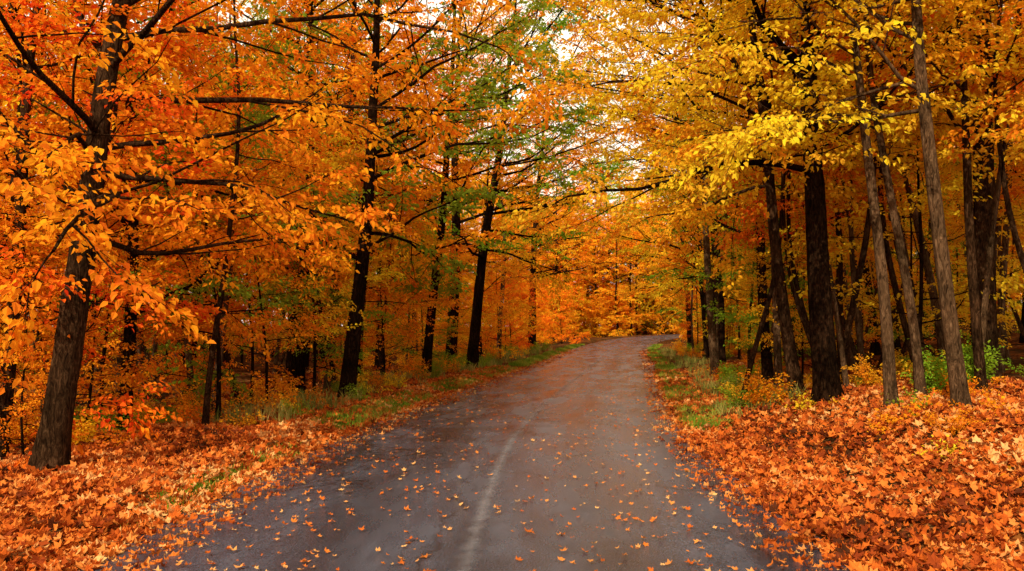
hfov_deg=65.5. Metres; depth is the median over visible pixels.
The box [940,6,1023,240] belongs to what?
maple tree
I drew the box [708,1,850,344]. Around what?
slender maple tree
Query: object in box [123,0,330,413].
slender maple tree
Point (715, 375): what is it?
shrub
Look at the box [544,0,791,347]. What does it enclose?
maple tree
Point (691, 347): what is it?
shrub
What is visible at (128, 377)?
young maple tree
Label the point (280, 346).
young maple tree
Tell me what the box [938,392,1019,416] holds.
seedling plant
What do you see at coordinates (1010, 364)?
shrub
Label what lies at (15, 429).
shrub
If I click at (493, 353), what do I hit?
shrub
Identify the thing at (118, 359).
slender maple tree
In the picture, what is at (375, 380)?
shrub
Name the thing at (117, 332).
young maple tree
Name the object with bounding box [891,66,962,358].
slender maple tree
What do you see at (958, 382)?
maple tree
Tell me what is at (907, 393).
seedling plant
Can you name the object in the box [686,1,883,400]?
slender maple tree
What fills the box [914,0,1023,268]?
slender maple tree
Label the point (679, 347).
shrub
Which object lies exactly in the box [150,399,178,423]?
shrub
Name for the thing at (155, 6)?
slender maple tree
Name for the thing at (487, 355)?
shrub
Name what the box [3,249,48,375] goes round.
young maple tree
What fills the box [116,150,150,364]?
slender maple tree
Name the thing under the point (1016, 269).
young maple tree
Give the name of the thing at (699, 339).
shrub
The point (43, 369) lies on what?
slender maple tree
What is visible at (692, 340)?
slender maple tree
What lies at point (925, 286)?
young maple tree
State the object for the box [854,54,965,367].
slender maple tree
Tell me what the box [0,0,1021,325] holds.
sky
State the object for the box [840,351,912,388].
shrub
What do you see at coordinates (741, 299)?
young maple tree
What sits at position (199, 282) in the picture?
maple tree
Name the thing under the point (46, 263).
young maple tree
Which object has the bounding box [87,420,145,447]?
seedling plant
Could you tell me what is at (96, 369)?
slender maple tree
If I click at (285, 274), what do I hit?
oak tree
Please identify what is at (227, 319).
young maple tree
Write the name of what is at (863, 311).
young maple tree
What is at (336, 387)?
shrub
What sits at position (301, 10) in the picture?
slender maple tree
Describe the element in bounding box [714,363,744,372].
shrub
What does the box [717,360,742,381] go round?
shrub
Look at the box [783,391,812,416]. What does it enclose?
seedling plant
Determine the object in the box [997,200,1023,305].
young maple tree
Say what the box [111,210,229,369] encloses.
young maple tree
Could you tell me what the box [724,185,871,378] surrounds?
young maple tree
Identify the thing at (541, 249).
maple tree
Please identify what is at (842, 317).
slender maple tree
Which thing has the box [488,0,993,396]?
maple tree
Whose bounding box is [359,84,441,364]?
slender maple tree
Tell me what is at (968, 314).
young maple tree
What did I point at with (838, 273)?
maple tree
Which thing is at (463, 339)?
young maple tree
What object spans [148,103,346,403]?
young maple tree
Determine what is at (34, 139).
young maple tree
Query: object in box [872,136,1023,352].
young maple tree
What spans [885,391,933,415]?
seedling plant
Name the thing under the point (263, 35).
oak tree
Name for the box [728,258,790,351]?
young maple tree
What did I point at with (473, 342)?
maple tree
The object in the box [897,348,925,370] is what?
shrub
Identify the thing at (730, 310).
slender maple tree
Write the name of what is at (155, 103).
young maple tree
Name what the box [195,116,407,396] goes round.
young maple tree
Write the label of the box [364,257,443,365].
young maple tree
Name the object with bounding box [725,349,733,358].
shrub
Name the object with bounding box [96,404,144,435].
shrub
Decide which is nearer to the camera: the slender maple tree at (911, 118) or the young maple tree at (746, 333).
the slender maple tree at (911, 118)
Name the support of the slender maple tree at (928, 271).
on the forest ground at (1016, 349)
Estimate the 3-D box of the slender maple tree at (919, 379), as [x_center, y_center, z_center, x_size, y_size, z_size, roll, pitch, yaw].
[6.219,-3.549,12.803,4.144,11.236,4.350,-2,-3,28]
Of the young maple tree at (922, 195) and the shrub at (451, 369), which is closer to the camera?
the young maple tree at (922, 195)
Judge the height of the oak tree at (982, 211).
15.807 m
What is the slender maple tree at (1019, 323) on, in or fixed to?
on the forest ground at (1016, 349)
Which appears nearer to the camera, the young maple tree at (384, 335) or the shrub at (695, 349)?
the young maple tree at (384, 335)
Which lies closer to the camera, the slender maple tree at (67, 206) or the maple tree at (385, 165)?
the slender maple tree at (67, 206)
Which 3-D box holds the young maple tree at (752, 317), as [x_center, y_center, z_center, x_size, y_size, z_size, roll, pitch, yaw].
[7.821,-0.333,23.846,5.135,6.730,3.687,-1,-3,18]
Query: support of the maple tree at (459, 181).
on the forest ground at (1016, 349)
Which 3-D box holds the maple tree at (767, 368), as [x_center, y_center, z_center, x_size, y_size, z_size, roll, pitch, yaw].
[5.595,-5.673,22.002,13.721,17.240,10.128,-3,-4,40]
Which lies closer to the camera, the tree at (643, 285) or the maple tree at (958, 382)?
the maple tree at (958, 382)
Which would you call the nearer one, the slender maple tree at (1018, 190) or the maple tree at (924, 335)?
the slender maple tree at (1018, 190)
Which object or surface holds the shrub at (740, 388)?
on the forest ground at (1016, 349)
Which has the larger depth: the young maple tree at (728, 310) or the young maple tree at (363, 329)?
the young maple tree at (728, 310)
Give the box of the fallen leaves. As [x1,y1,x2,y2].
[0,349,1023,570]
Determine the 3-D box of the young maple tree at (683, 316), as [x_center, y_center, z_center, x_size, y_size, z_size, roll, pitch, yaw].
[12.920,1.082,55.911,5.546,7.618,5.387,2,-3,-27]
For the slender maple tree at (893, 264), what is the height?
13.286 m
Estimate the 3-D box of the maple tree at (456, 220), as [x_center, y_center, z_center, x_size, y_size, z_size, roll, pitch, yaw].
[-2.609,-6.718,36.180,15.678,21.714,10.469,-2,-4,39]
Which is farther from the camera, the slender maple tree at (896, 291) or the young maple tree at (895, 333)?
the young maple tree at (895, 333)
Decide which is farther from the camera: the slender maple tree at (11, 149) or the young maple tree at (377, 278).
the young maple tree at (377, 278)
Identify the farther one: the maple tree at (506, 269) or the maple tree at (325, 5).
the maple tree at (506, 269)
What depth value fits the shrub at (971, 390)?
11.80 m
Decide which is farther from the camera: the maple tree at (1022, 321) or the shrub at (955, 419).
the maple tree at (1022, 321)
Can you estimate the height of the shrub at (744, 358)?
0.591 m
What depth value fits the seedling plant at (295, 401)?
16.16 m
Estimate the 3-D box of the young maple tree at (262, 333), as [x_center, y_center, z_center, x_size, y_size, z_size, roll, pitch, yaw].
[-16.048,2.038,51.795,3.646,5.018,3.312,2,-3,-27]
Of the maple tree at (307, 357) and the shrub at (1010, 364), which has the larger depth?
the maple tree at (307, 357)
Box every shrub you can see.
[10,403,38,444]
[33,406,104,444]
[73,399,105,423]
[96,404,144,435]
[133,394,155,423]
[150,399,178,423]
[160,381,248,418]
[173,398,211,423]
[174,388,211,412]
[241,372,302,411]
[281,398,314,414]
[294,385,326,402]
[329,360,380,380]
[330,379,339,394]
[340,381,373,401]
[365,368,385,387]
[382,370,409,388]
[386,353,419,372]
[402,356,431,377]
[410,359,452,380]
[432,351,457,364]
[432,357,459,372]
[453,346,492,362]
[479,359,490,365]
[481,346,505,359]
[505,344,518,354]
[533,340,554,350]
[670,340,684,351]
[677,343,703,354]
[686,343,699,352]
[686,347,703,360]
[693,334,702,346]
[711,365,726,378]
[713,370,743,394]
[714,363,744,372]
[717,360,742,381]
[718,375,761,397]
[718,383,755,412]
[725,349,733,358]
[729,344,746,355]
[737,367,797,408]
[738,354,760,363]
[741,366,759,374]
[748,355,800,377]
[803,374,811,387]
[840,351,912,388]
[840,367,882,386]
[894,349,910,373]
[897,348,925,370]
[900,350,981,393]
[908,330,1001,378]
[920,404,991,437]
[923,374,1013,396]
[934,340,1007,381]
[1001,357,1023,375]
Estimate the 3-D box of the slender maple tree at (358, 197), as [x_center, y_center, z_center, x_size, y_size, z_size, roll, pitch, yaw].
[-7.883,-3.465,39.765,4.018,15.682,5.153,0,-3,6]
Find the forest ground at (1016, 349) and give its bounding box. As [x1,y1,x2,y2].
[0,319,1023,570]
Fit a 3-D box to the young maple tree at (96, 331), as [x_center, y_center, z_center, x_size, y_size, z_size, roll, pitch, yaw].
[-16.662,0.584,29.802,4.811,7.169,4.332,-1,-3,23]
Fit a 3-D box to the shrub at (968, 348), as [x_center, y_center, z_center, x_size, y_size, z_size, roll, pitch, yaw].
[7.848,1.300,13.744,2.180,1.229,1.035,2,-4,-37]
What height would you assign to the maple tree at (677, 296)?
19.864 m
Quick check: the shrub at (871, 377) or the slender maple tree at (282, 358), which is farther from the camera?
the slender maple tree at (282, 358)
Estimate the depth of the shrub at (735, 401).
16.06 m
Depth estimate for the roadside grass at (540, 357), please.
17.15 m
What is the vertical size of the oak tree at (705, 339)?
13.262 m
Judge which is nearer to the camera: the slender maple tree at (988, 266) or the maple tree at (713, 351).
the slender maple tree at (988, 266)
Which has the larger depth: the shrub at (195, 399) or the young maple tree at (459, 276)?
the young maple tree at (459, 276)
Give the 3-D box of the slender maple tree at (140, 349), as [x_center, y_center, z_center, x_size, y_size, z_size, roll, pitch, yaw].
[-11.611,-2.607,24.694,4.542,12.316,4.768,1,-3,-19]
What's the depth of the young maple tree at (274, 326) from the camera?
15.88 m
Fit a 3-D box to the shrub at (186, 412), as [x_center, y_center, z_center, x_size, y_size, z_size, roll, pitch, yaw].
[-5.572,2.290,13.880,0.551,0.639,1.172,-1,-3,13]
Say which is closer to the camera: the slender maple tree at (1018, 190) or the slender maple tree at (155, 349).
the slender maple tree at (1018, 190)
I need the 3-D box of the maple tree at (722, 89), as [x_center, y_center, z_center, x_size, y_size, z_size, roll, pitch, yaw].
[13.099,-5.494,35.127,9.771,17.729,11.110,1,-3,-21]
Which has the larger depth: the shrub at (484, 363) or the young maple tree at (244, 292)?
the shrub at (484, 363)
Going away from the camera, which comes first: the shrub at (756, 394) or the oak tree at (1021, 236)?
the shrub at (756, 394)
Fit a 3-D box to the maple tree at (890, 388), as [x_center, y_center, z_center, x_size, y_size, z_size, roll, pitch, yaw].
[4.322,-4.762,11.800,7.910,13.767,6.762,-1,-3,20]
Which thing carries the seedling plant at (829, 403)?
on the forest ground at (1016, 349)
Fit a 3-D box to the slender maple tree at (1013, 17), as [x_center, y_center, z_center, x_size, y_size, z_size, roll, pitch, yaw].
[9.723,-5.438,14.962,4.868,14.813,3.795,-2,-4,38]
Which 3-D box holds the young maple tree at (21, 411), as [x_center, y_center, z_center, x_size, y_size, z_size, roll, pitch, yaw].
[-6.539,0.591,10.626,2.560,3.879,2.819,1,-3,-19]
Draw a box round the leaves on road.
[112,345,857,570]
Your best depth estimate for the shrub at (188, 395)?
14.80 m
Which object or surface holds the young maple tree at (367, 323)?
on the forest ground at (1016, 349)
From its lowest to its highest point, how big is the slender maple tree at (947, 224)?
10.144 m
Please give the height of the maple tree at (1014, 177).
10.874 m
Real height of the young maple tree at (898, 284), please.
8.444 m
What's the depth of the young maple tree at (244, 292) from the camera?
14.81 m
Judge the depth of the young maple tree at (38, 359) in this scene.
19.80 m
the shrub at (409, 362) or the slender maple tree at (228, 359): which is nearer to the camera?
the slender maple tree at (228, 359)
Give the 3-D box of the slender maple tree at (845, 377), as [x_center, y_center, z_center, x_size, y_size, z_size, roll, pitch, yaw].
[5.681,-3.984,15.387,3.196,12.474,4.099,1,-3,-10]
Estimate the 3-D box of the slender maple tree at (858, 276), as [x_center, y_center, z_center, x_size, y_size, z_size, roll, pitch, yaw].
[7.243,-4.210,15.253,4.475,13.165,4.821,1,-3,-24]
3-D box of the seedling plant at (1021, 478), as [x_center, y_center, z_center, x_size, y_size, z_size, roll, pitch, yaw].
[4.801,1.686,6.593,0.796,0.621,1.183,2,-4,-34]
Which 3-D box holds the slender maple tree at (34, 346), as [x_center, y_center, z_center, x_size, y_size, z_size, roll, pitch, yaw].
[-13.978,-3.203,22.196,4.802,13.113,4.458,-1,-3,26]
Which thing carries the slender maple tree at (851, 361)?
on the forest ground at (1016, 349)
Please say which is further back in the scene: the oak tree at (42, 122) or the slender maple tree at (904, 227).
the oak tree at (42, 122)
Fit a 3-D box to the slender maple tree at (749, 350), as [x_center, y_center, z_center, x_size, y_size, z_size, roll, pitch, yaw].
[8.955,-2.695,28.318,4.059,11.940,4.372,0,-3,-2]
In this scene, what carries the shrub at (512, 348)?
on the forest ground at (1016, 349)
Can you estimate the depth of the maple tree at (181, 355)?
36.01 m
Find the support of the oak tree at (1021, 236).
on the forest ground at (1016, 349)
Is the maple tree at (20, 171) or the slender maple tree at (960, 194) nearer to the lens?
the maple tree at (20, 171)
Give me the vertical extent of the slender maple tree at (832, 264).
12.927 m
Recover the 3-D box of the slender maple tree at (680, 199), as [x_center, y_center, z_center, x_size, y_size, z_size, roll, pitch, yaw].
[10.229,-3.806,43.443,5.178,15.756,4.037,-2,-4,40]
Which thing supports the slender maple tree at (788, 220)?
on the forest ground at (1016, 349)
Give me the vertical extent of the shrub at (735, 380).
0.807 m
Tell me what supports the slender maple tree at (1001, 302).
on the forest ground at (1016, 349)
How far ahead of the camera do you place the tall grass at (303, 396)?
18.13 m
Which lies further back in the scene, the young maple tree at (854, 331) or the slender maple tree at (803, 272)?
the young maple tree at (854, 331)
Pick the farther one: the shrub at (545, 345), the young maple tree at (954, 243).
the shrub at (545, 345)
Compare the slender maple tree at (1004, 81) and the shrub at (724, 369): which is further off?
the shrub at (724, 369)
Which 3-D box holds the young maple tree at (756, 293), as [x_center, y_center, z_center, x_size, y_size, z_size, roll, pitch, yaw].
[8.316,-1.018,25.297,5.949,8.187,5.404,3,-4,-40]
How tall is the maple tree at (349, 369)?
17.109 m
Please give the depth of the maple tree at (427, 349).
26.43 m
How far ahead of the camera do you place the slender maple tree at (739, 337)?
36.48 m
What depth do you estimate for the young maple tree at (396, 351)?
36.16 m
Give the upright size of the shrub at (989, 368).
0.944 m
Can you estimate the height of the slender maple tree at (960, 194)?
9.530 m
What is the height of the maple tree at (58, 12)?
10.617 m
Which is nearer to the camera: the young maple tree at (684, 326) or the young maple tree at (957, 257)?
the young maple tree at (957, 257)
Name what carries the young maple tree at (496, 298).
on the forest ground at (1016, 349)
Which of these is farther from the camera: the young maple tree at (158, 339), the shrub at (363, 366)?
the young maple tree at (158, 339)
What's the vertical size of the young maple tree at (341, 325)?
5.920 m
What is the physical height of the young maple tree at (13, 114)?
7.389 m
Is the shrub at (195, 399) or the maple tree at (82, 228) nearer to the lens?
the maple tree at (82, 228)
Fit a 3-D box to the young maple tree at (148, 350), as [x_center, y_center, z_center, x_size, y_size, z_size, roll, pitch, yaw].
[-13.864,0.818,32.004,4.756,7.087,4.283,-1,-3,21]
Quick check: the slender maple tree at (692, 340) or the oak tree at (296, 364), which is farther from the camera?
the slender maple tree at (692, 340)
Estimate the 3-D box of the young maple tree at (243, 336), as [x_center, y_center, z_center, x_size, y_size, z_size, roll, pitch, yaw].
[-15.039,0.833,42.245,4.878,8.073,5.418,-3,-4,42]
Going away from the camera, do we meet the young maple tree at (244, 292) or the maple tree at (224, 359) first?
the young maple tree at (244, 292)
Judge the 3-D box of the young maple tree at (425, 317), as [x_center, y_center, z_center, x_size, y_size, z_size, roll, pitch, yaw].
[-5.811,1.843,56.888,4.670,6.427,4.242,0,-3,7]
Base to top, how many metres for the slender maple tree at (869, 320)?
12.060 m
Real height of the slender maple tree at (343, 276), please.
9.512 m
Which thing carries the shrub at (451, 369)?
on the forest ground at (1016, 349)
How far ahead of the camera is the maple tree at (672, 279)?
44.81 m
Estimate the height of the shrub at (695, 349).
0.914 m
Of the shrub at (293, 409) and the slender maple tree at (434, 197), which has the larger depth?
the slender maple tree at (434, 197)
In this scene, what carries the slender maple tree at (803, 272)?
on the forest ground at (1016, 349)
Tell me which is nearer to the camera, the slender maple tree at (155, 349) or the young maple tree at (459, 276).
the slender maple tree at (155, 349)
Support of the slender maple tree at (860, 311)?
on the forest ground at (1016, 349)
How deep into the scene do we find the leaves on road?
7.66 m
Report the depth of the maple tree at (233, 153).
40.90 m
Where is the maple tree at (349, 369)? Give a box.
[177,0,604,399]
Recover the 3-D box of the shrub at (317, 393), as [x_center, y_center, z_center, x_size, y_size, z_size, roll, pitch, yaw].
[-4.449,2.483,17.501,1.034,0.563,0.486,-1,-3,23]
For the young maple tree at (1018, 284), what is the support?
on the forest ground at (1016, 349)
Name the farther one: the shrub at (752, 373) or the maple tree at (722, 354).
the maple tree at (722, 354)
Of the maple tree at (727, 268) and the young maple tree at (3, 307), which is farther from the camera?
the maple tree at (727, 268)
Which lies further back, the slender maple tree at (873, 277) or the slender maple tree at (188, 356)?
the slender maple tree at (873, 277)
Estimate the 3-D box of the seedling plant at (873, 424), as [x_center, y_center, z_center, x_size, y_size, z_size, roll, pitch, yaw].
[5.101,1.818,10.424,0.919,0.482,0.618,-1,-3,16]
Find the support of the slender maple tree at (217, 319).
on the forest ground at (1016, 349)
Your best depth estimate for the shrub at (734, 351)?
39.82 m
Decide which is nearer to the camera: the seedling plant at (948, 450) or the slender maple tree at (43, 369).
the seedling plant at (948, 450)
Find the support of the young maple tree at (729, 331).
on the forest ground at (1016, 349)
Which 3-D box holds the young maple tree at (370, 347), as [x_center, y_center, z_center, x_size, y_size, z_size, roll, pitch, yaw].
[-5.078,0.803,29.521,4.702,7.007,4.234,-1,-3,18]
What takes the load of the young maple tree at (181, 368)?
on the forest ground at (1016, 349)
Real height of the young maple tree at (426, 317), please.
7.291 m
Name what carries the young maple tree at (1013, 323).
on the forest ground at (1016, 349)
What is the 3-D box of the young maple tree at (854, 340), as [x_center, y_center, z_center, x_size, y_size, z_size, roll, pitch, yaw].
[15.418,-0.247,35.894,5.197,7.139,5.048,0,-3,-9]
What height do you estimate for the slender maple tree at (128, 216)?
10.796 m
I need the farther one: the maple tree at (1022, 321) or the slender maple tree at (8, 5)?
the maple tree at (1022, 321)
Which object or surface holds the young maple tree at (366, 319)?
on the forest ground at (1016, 349)
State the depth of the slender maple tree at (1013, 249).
31.35 m
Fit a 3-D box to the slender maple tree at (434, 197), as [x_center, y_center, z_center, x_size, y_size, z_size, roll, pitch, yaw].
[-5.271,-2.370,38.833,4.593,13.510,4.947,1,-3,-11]
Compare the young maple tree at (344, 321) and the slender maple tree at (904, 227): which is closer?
the slender maple tree at (904, 227)
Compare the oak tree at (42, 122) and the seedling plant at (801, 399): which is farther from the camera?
the oak tree at (42, 122)
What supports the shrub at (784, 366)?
on the forest ground at (1016, 349)
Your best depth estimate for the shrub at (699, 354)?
38.71 m
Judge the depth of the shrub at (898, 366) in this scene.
19.80 m
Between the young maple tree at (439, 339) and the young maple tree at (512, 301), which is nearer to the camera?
the young maple tree at (439, 339)
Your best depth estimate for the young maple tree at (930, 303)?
48.43 m
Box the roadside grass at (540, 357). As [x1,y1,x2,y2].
[118,343,731,526]
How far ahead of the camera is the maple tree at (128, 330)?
14.15 m
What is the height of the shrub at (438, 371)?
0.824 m
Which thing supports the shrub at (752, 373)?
on the forest ground at (1016, 349)
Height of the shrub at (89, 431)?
0.786 m
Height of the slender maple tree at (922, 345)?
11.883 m
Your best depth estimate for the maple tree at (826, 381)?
13.63 m
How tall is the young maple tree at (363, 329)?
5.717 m
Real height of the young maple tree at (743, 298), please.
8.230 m
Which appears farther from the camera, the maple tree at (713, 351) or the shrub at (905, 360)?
the maple tree at (713, 351)
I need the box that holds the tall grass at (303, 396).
[177,345,807,425]
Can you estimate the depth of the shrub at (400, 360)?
34.04 m
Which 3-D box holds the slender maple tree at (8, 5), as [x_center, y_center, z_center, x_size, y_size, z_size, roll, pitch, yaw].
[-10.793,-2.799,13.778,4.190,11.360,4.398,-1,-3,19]
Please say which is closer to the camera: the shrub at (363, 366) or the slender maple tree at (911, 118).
the slender maple tree at (911, 118)
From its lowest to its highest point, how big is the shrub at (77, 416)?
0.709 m
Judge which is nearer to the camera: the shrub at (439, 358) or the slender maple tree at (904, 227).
the slender maple tree at (904, 227)
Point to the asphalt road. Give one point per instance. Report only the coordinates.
(480, 535)
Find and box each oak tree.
[0,7,144,327]
[123,0,514,396]
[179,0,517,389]
[194,0,417,320]
[226,65,398,360]
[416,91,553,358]
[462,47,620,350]
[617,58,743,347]
[635,103,749,357]
[683,1,954,354]
[703,91,756,325]
[739,82,972,350]
[769,0,1023,378]
[863,6,1023,244]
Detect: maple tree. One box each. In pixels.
[0,0,55,178]
[0,0,140,410]
[0,0,151,257]
[0,0,234,460]
[0,0,257,469]
[0,0,420,433]
[0,0,564,474]
[0,3,84,397]
[0,9,124,395]
[0,50,119,420]
[0,52,104,383]
[0,167,211,444]
[0,179,121,454]
[0,180,63,370]
[0,219,32,370]
[1,0,148,373]
[1,131,102,388]
[3,69,229,416]
[3,211,139,407]
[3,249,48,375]
[6,75,239,405]
[13,0,380,422]
[37,0,327,394]
[37,215,121,358]
[39,0,191,400]
[43,75,160,293]
[54,103,121,371]
[61,250,146,366]
[62,37,193,382]
[64,1,213,390]
[96,84,331,398]
[106,92,146,373]
[108,0,281,406]
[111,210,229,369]
[116,50,233,358]
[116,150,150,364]
[118,0,276,363]
[120,0,299,406]
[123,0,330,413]
[123,63,217,381]
[138,0,353,424]
[141,245,211,374]
[143,125,359,407]
[146,244,191,349]
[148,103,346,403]
[153,62,283,361]
[157,190,288,375]
[163,259,263,383]
[189,204,285,367]
[190,237,273,360]
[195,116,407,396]
[234,235,340,369]
[237,291,280,352]
[242,0,382,387]
[242,258,288,356]
[247,0,507,367]
[250,92,354,384]
[251,0,451,362]
[256,116,352,373]
[258,13,414,368]
[261,75,493,387]
[263,202,394,398]
[273,0,661,372]
[310,257,388,349]
[311,194,439,378]
[311,228,443,372]
[316,261,373,358]
[317,81,434,246]
[326,82,395,356]
[329,99,424,373]
[336,268,392,364]
[337,258,406,356]
[342,0,627,365]
[347,39,455,376]
[348,219,470,371]
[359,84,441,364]
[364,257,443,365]
[365,277,418,369]
[369,117,443,359]
[384,202,445,351]
[388,233,487,366]
[394,0,648,367]
[404,265,464,354]
[404,269,459,348]
[409,242,499,357]
[420,250,495,358]
[424,1,581,350]
[433,214,533,359]
[449,0,785,375]
[458,234,537,358]
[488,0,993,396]
[493,0,1022,406]
[500,0,945,382]
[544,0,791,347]
[578,0,972,407]
[595,0,989,408]
[635,50,771,362]
[639,52,748,355]
[643,56,766,352]
[647,92,727,259]
[652,29,916,360]
[654,2,873,387]
[655,255,726,344]
[658,29,901,155]
[660,118,721,353]
[669,29,769,359]
[674,280,701,344]
[679,0,893,331]
[685,142,755,358]
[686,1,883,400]
[689,156,866,360]
[692,168,858,373]
[693,7,953,363]
[693,291,701,333]
[694,265,751,353]
[701,276,753,358]
[703,257,757,344]
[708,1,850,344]
[709,48,800,365]
[710,0,870,386]
[714,0,914,347]
[715,187,848,356]
[718,2,915,377]
[720,244,744,349]
[724,52,860,358]
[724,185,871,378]
[724,221,805,333]
[725,258,790,338]
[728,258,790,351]
[744,110,832,359]
[757,0,993,384]
[759,0,1023,392]
[761,12,1016,362]
[763,0,888,369]
[770,13,897,361]
[775,2,937,383]
[779,0,1023,395]
[790,196,918,346]
[791,205,926,364]
[795,61,929,351]
[795,116,1021,374]
[797,69,894,315]
[801,0,1023,393]
[806,230,913,345]
[819,1,1023,362]
[833,261,878,337]
[838,175,909,327]
[842,135,963,269]
[845,165,931,343]
[847,206,954,347]
[853,175,967,341]
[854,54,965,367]
[864,228,933,335]
[869,222,926,352]
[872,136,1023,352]
[879,0,1023,271]
[886,13,1023,372]
[888,1,958,367]
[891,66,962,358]
[894,122,996,337]
[897,220,964,333]
[899,12,1023,341]
[901,222,966,339]
[912,218,1023,338]
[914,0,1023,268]
[917,30,1023,265]
[922,172,1023,340]
[924,264,968,333]
[935,0,1023,354]
[937,5,1023,342]
[940,3,1023,361]
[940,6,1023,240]
[942,1,1016,30]
[954,246,1022,332]
[964,0,1023,244]
[966,0,1023,166]
[971,2,1023,212]
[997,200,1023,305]
[1001,235,1023,309]
[1007,196,1023,318]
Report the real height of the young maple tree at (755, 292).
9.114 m
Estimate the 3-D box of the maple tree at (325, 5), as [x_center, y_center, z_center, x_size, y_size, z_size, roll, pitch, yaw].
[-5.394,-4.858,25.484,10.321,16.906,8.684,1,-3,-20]
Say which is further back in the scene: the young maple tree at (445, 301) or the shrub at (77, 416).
the young maple tree at (445, 301)
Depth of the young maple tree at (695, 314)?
57.67 m
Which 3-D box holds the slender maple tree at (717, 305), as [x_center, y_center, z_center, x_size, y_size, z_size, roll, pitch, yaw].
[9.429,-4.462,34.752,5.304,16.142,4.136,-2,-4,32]
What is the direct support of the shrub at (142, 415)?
on the forest ground at (1016, 349)
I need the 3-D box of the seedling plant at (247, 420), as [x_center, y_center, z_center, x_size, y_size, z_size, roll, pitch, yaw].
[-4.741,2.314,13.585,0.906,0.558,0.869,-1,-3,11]
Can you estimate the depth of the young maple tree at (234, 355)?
36.49 m
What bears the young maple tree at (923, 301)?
on the forest ground at (1016, 349)
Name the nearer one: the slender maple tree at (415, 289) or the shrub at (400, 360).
the shrub at (400, 360)
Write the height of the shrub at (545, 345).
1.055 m
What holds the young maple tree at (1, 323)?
on the forest ground at (1016, 349)
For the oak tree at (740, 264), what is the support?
on the forest ground at (1016, 349)
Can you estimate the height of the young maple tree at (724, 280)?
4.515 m
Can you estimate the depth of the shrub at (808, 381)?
15.79 m
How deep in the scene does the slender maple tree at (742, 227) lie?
22.32 m
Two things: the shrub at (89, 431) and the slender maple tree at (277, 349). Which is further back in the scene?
the slender maple tree at (277, 349)
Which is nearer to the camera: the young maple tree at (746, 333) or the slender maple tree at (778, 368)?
the slender maple tree at (778, 368)
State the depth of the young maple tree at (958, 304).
42.56 m
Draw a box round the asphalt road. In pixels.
[77,334,849,570]
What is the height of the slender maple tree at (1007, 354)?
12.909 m
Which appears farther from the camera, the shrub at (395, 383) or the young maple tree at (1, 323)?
the shrub at (395, 383)
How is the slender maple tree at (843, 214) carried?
on the forest ground at (1016, 349)
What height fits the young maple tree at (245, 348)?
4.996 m
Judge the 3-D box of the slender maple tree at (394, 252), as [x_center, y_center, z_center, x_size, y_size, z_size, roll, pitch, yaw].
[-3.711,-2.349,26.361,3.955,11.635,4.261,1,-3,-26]
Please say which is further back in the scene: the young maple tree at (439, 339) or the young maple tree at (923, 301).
the young maple tree at (923, 301)
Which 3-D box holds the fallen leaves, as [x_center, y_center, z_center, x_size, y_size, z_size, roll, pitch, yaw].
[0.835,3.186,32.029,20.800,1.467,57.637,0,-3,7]
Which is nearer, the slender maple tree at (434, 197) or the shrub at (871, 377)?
the shrub at (871, 377)
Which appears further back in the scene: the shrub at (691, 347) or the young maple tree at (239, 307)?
the shrub at (691, 347)
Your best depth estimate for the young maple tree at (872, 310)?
26.47 m
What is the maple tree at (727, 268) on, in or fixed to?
on the forest ground at (1016, 349)
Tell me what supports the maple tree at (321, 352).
on the forest ground at (1016, 349)
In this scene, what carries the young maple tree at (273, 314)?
on the forest ground at (1016, 349)
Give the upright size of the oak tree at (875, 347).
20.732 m
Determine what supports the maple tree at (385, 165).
on the forest ground at (1016, 349)
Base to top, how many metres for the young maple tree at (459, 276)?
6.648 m
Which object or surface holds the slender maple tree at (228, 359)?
on the forest ground at (1016, 349)
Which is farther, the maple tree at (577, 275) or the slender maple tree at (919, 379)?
the maple tree at (577, 275)
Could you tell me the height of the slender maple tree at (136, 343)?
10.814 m
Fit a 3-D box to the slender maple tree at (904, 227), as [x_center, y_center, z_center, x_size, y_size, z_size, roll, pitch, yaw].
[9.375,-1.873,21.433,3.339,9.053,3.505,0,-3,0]
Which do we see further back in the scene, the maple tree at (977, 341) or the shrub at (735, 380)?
the shrub at (735, 380)
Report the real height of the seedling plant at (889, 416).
0.557 m
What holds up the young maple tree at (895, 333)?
on the forest ground at (1016, 349)
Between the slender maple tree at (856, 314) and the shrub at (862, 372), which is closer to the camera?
the shrub at (862, 372)
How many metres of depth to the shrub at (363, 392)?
18.04 m
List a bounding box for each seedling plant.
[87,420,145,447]
[212,405,264,429]
[286,392,329,412]
[783,389,817,408]
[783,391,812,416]
[808,395,843,412]
[867,406,922,439]
[874,394,949,427]
[881,387,924,400]
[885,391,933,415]
[911,435,967,459]
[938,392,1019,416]
[1001,466,1023,481]
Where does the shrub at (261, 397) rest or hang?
on the forest ground at (1016, 349)
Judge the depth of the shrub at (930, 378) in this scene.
13.06 m
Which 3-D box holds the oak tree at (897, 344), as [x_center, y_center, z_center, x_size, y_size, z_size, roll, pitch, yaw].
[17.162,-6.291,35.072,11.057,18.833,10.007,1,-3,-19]
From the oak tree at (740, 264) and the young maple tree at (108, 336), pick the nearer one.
the young maple tree at (108, 336)
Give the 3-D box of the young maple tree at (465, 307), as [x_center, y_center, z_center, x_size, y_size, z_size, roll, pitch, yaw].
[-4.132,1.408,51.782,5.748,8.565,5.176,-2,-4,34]
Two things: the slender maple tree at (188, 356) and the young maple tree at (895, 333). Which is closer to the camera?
the slender maple tree at (188, 356)

